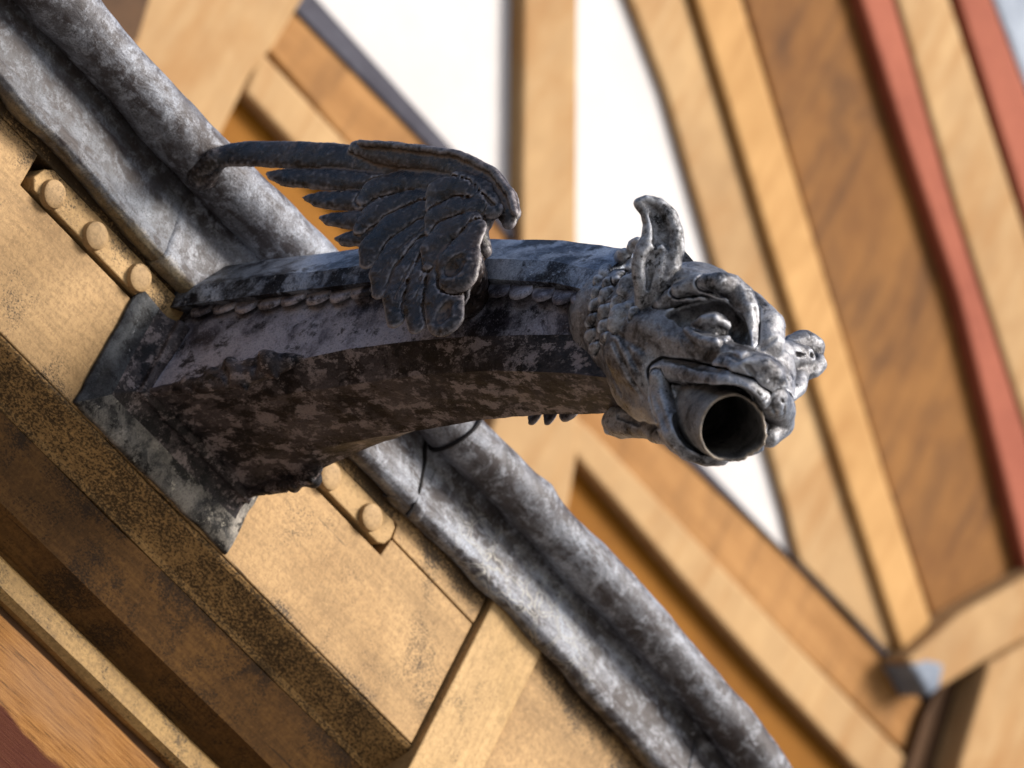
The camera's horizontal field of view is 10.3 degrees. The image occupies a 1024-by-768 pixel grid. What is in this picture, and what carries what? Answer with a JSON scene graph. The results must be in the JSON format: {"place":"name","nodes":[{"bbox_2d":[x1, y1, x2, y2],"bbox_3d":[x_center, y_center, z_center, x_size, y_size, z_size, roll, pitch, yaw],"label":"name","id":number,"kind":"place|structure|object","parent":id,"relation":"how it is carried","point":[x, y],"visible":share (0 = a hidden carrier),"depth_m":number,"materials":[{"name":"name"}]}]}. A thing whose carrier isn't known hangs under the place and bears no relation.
{"place":"outdoors","nodes":[
{"label":"outdoors","id":0,"kind":"place"},
{"bbox_2d":[101,0,929,767],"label":"timber framed wall","id":1,"kind":"structure","parent":0,"point":[779,580],"depth_m":12.15,"materials":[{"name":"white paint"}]},
{"bbox_2d":[742,0,1023,614],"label":"gable panel","id":2,"kind":"structure","parent":1,"relation":"attached to","point":[901,124],"depth_m":12.73,"materials":[{"name":"brown wood"}]},
{"bbox_2d":[881,569,1023,767],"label":"corner bracket","id":3,"kind":"object","parent":1,"relation":"attached to","point":[961,662],"visible":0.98,"depth_m":12.66,"materials":[{"name":"brown wood"}]},
{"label":"roof","id":4,"kind":"structure","parent":0,"visible":0},
{"bbox_2d":[0,99,644,767],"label":"timber cornice","id":5,"kind":"structure","parent":4,"relation":"attached to","point":[344,615],"depth_m":7.89,"materials":[{"name":"paint"}]},
{"bbox_2d":[0,0,791,767],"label":"lead gutter","id":6,"kind":"object","parent":5,"relation":"attached to","point":[106,112],"visible":0.83,"depth_m":8.08,"materials":[{"name":"grey metal"}]},
{"bbox_2d":[73,139,826,554],"bbox_3d":[-0.004,-0.075,7.461,1.175,0.515,0.471,-5,-42,45],"label":"gargoyle","id":7,"kind":"object","parent":5,"relation":"attached to","point":[223,403],"visible":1,"depth_m":7.48,"materials":[{"name":"weathered dark grey stone"},{"name":"lead-grey metal"}]}
]}

